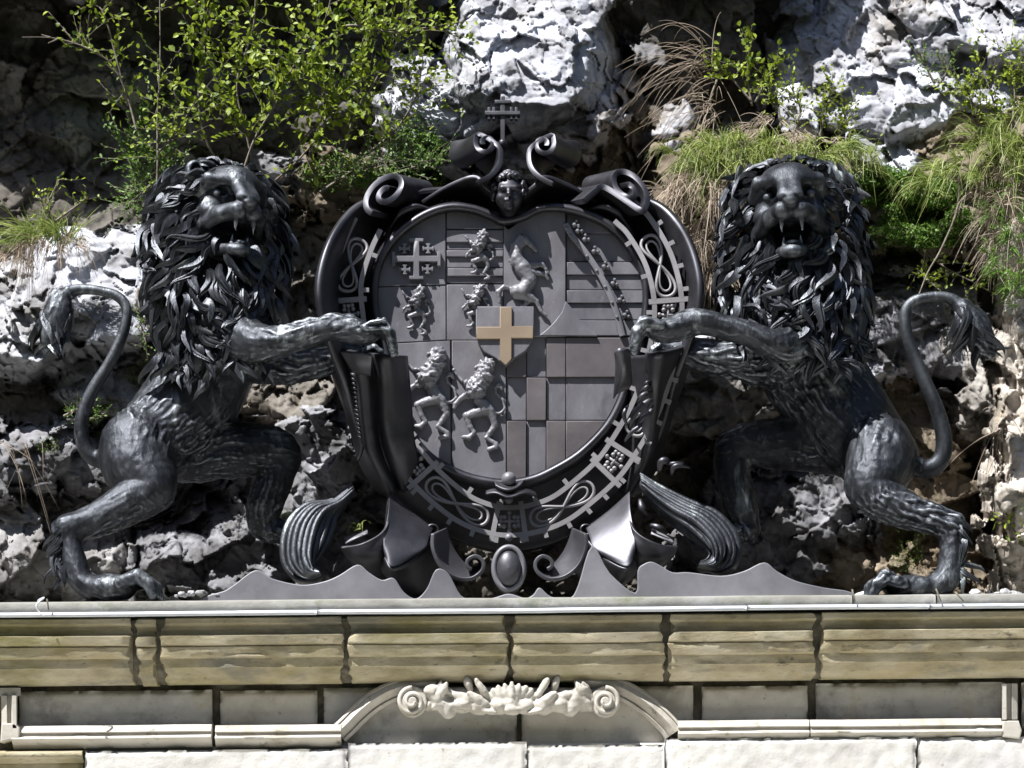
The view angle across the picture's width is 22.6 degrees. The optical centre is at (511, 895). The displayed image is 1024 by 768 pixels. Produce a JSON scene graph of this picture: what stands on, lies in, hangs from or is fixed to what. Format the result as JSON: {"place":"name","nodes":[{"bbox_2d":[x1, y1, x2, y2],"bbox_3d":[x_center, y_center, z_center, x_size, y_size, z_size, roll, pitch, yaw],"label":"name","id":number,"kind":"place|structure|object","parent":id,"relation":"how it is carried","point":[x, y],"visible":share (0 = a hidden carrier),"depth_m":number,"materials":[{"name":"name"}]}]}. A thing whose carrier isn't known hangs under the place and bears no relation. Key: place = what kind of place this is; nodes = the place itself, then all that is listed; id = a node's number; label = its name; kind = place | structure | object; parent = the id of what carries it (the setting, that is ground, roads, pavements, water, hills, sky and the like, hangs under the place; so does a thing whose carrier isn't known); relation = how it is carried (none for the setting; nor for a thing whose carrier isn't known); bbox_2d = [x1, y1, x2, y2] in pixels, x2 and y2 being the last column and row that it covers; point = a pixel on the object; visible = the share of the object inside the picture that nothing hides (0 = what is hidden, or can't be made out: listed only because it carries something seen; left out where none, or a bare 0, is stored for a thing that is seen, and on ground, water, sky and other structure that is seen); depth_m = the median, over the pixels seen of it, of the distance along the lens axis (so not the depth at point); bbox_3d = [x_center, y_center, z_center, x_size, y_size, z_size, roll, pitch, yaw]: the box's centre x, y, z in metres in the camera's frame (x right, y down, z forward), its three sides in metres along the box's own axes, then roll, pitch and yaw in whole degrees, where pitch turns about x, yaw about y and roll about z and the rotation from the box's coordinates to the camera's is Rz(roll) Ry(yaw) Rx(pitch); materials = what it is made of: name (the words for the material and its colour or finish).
{"place":"outdoors","nodes":[
{"label":"outdoors","id":0,"kind":"place"},
{"bbox_2d":[0,0,1023,601],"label":"cliff","id":1,"kind":"structure","parent":0,"point":[546,66],"depth_m":17.23,"materials":[{"name":"grey stone"}]},
{"bbox_2d":[0,435,58,540],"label":"dry stalks","id":2,"kind":"object","parent":1,"relation":"attached to","point":[30,466],"visible":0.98,"depth_m":16.33,"materials":[{"name":"brown plant"}]},
{"bbox_2d":[0,198,103,254],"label":"grass tuft","id":3,"kind":"object","parent":1,"relation":"on","point":[46,229],"visible":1,"depth_m":16.46,"materials":[{"name":"green plant"}]},
{"bbox_2d":[0,229,104,306],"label":"grass tuft","id":4,"kind":"object","parent":1,"relation":"attached to","point":[20,255],"visible":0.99,"depth_m":16.44,"materials":[{"name":"plant"}]},
{"bbox_2d":[29,172,98,223],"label":"shrub","id":5,"kind":"object","parent":1,"relation":"on","point":[49,202],"visible":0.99,"depth_m":16.45,"materials":[{"name":"green plant"}]},
{"bbox_2d":[63,390,111,423],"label":"shrub","id":6,"kind":"object","parent":1,"relation":"on","point":[74,410],"visible":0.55,"depth_m":16.50,"materials":[{"name":"green plant"}]},
{"bbox_2d":[36,361,150,453],"bbox_3d":[-2.755,-3.220,17.033,0.834,0.666,0.624,-1,0,-12],"label":"moss","id":7,"kind":"object","parent":1,"relation":"on","point":[101,424],"visible":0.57,"depth_m":16.91,"materials":[{"name":"green plant"}]},
{"bbox_2d":[43,0,148,134],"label":"shrub","id":8,"kind":"object","parent":1,"relation":"on","point":[125,99],"visible":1,"depth_m":16.85,"materials":[{"name":"green plant"}]},
{"bbox_2d":[27,27,97,53],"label":"bare twig","id":9,"kind":"object","parent":8,"relation":"attached to","point":[73,42],"visible":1,"depth_m":16.77,"materials":[{"name":"brown plant"}]},
{"bbox_2d":[102,171,150,226],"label":"shrub","id":10,"kind":"object","parent":1,"relation":"on","point":[136,193],"visible":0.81,"depth_m":16.85,"materials":[{"name":"green plant"}]},
{"bbox_2d":[128,287,155,359],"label":"shrub","id":11,"kind":"object","parent":1,"relation":"on","point":[142,320],"visible":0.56,"depth_m":16.54,"materials":[{"name":"green plant"}]},
{"bbox_2d":[94,74,221,223],"bbox_3d":[-2.369,-4.962,16.964,0.888,0.956,0.599,-1,0,0],"label":"shrub","id":12,"kind":"object","parent":1,"relation":"on","point":[133,166],"visible":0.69,"depth_m":17.02,"materials":[{"name":"green plant"}]},
{"bbox_2d":[115,0,231,192],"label":"shrub","id":13,"kind":"object","parent":1,"relation":"on","point":[169,132],"visible":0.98,"depth_m":16.79,"materials":[{"name":"green plant"}]},
{"bbox_2d":[161,0,432,186],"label":"shrub","id":14,"kind":"object","parent":1,"relation":"on","point":[331,99],"visible":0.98,"depth_m":16.93,"materials":[{"name":"green plant"}]},
{"bbox_2d":[297,127,447,192],"bbox_3d":[-0.943,-4.931,17.332,1.029,0.423,0.905,-1,0,0],"label":"ground cover","id":15,"kind":"object","parent":1,"relation":"on","point":[407,173],"visible":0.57,"depth_m":17.23,"materials":[{"name":"green plant"}]},
{"bbox_2d":[320,95,470,192],"bbox_3d":[-0.776,-4.968,16.879,1.004,0.631,0.479,-1,0,0],"label":"shrub","id":16,"kind":"object","parent":1,"relation":"on","point":[426,160],"visible":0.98,"depth_m":16.93,"materials":[{"name":"green plant"}]},
{"bbox_2d":[322,0,479,177],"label":"shrub","id":17,"kind":"object","parent":1,"relation":"on","point":[402,27],"visible":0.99,"depth_m":16.87,"materials":[{"name":"green plant"}]},
{"bbox_2d":[281,256,949,572],"bbox_3d":[0.634,-3.238,17.267,4.626,2.180,0.775,0,0,-1],"label":"moss","id":18,"kind":"object","parent":1,"relation":"on","point":[920,540],"visible":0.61,"depth_m":17.29,"materials":[{"name":"green plant"}]},
{"bbox_2d":[616,12,750,178],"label":"dry stalks","id":19,"kind":"object","parent":1,"relation":"attached to","point":[698,63],"visible":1,"depth_m":16.88,"materials":[{"name":"brown plant"}]},
{"bbox_2d":[644,159,746,309],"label":"grass","id":20,"kind":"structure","parent":1,"relation":"attached to","point":[682,188],"depth_m":16.61,"materials":[{"name":"plant"}]},
{"bbox_2d":[625,77,780,224],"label":"dry stalks","id":21,"kind":"object","parent":1,"relation":"hanging from","point":[702,112],"visible":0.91,"depth_m":16.84,"materials":[{"name":"brown plant"}]},
{"bbox_2d":[702,21,798,105],"bbox_3d":[1.564,-5.492,16.892,0.635,0.552,0.402,-1,0,0],"label":"shrub","id":22,"kind":"object","parent":1,"relation":"on","point":[716,63],"visible":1,"depth_m":16.87,"materials":[{"name":"green plant"}]},
{"bbox_2d":[644,119,906,241],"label":"grass","id":23,"kind":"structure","parent":1,"relation":"on","point":[694,162],"depth_m":16.62,"materials":[{"name":"green plant"}]},
{"bbox_2d":[709,80,725,150],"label":"bare twig","id":24,"kind":"object","parent":23,"relation":"on","point":[714,86],"visible":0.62,"depth_m":16.89,"materials":[{"name":"brown plant"}]},
{"bbox_2d":[750,61,882,153],"bbox_3d":[2.002,-5.157,16.819,0.898,0.624,0.342,-1,0,0],"label":"shrub","id":25,"kind":"object","parent":23,"relation":"on","point":[778,104],"visible":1,"depth_m":16.78,"materials":[{"name":"green plant"}]},
{"bbox_2d":[730,111,847,157],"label":"dry grass","id":26,"kind":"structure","parent":1,"relation":"on","point":[792,138],"depth_m":16.76,"materials":[{"name":"plant"}]},
{"bbox_2d":[854,163,976,256],"bbox_3d":[2.765,-4.558,17.037,0.860,0.640,0.817,-1,0,28],"label":"ground cover","id":27,"kind":"object","parent":1,"relation":"on","point":[894,234],"visible":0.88,"depth_m":16.88,"materials":[{"name":"green plant"}]},
{"bbox_2d":[887,33,962,91],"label":"shrub","id":28,"kind":"object","parent":1,"relation":"on","point":[928,71],"visible":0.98,"depth_m":16.90,"materials":[{"name":"green plant"}]},
{"bbox_2d":[899,244,1005,299],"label":"shrub","id":29,"kind":"object","parent":1,"relation":"on","point":[923,266],"visible":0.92,"depth_m":16.83,"materials":[{"name":"green plant"}]},
{"bbox_2d":[884,90,1023,231],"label":"grass","id":30,"kind":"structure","parent":1,"relation":"on","point":[1016,157],"depth_m":16.45,"materials":[{"name":"green plant"}]},
{"bbox_2d":[919,179,960,292],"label":"bare twig","id":31,"kind":"object","parent":30,"relation":"attached to","point":[956,212],"visible":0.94,"depth_m":16.40,"materials":[{"name":"brown plant"}]},
{"bbox_2d":[933,18,1023,134],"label":"shrub","id":32,"kind":"object","parent":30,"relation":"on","point":[963,88],"visible":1,"depth_m":16.55,"materials":[{"name":"green plant"}]},
{"bbox_2d":[932,407,1023,496],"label":"dry stalks","id":33,"kind":"object","parent":1,"relation":"hanging from","point":[991,445],"visible":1,"depth_m":16.29,"materials":[{"name":"brown plant"}]},
{"bbox_2d":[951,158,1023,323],"bbox_3d":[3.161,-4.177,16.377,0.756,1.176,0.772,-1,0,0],"label":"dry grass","id":34,"kind":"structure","parent":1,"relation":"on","point":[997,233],"depth_m":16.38,"materials":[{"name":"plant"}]},
{"bbox_2d":[968,159,1023,311],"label":"grass","id":35,"kind":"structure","parent":1,"relation":"on","point":[1007,232],"depth_m":16.28,"materials":[{"name":"green plant"}]},
{"bbox_2d":[990,507,1023,545],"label":"shrub","id":36,"kind":"object","parent":1,"relation":"on","point":[1008,520],"visible":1,"depth_m":16.14,"materials":[{"name":"green plant"}]},
{"label":"pavement","id":37,"kind":"structure","parent":0,"visible":0},
{"bbox_2d":[0,610,1023,767],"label":"fountain wall","id":38,"kind":"structure","parent":37,"relation":"on","point":[914,689],"depth_m":15.41,"materials":[{"name":"stone"}]},
{"bbox_2d":[0,593,1023,618],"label":"ledge slab","id":39,"kind":"structure","parent":38,"relation":"on","point":[814,604],"depth_m":15.34,"materials":[{"name":"stone"}]},
{"bbox_2d":[35,597,44,616],"bbox_3d":[-2.787,-1.708,15.149,0.058,0.123,0.110,-1,0,-5],"label":"bent wire","id":40,"kind":"object","parent":39,"relation":"hanging from","point":[39,601],"visible":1,"depth_m":15.11,"materials":[{"name":"metal"}]},
{"bbox_2d":[138,594,145,598],"bbox_3d":[-2.250,-1.818,15.542,0.046,0.032,0.049,-1,0,35],"label":"stone","id":41,"kind":"object","parent":39,"relation":"on","point":[141,596],"visible":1,"depth_m":15.53,"materials":[{"name":"grey stone"}]},
{"bbox_2d":[140,590,147,599],"bbox_3d":[-2.247,-1.842,15.671,0.065,0.057,0.070,-1,0,0],"label":"stone","id":42,"kind":"object","parent":39,"relation":"on","point":[143,592],"visible":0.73,"depth_m":15.65,"materials":[{"name":"grey stone"}]},
{"bbox_2d":[178,591,186,596],"bbox_3d":[-2.024,-1.849,15.680,0.048,0.034,0.061,-1,0,13],"label":"stone","id":43,"kind":"object","parent":39,"relation":"on","point":[182,594],"visible":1,"depth_m":15.67,"materials":[{"name":"white stone"}]},
{"bbox_2d":[187,590,194,595],"bbox_3d":[-1.969,-1.857,15.714,0.051,0.036,0.056,-1,0,0],"label":"stone","id":44,"kind":"object","parent":39,"relation":"on","point":[191,593],"visible":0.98,"depth_m":15.69,"materials":[{"name":"white stone"}]},
{"bbox_2d":[195,590,207,597],"bbox_3d":[-1.884,-1.832,15.523,0.080,0.048,0.068,-1,0,0],"label":"stone","id":45,"kind":"object","parent":39,"relation":"on","point":[201,593],"visible":1,"depth_m":15.50,"materials":[{"name":"white stone"}]},
{"bbox_2d":[28,156,398,600],"bbox_3d":[-1.855,-3.187,15.897,2.327,2.811,1.060,-1,0,0],"label":"lion statue","id":46,"kind":"object","parent":39,"relation":"on","point":[225,332],"visible":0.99,"depth_m":15.71,"materials":[{"name":"black metal"}]},
{"bbox_2d":[199,96,854,600],"bbox_3d":[0.083,-3.390,16.017,4.074,3.285,1.045,-1,0,0],"label":"coat of arms","id":47,"kind":"object","parent":39,"relation":"on","point":[511,402],"visible":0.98,"depth_m":15.98},
{"bbox_2d":[353,520,365,530],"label":"grass tuft","id":48,"kind":"object","parent":47,"relation":"on","point":[359,525],"visible":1,"depth_m":15.74,"materials":[{"name":"green plant"}]},
{"bbox_2d":[629,154,1012,594],"bbox_3d":[1.913,-3.176,15.930,2.405,2.810,1.149,-1,0,0],"label":"lion statue","id":49,"kind":"object","parent":39,"relation":"on","point":[794,342],"visible":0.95,"depth_m":15.74,"materials":[{"name":"black metal"}]},
{"bbox_2d":[969,589,980,593],"bbox_3d":[2.804,-1.833,15.506,0.068,0.058,0.069,-1,0,0],"label":"stone","id":50,"kind":"object","parent":39,"relation":"on","point":[974,591],"visible":0.71,"depth_m":15.48,"materials":[{"name":"white stone"}]},
{"bbox_2d":[1000,588,1011,593],"bbox_3d":[3.007,-1.844,15.610,0.074,0.062,0.077,-1,0,0],"label":"stone","id":51,"kind":"object","parent":39,"relation":"on","point":[1005,591],"visible":0.52,"depth_m":15.58,"materials":[{"name":"white stone"}]}
]}

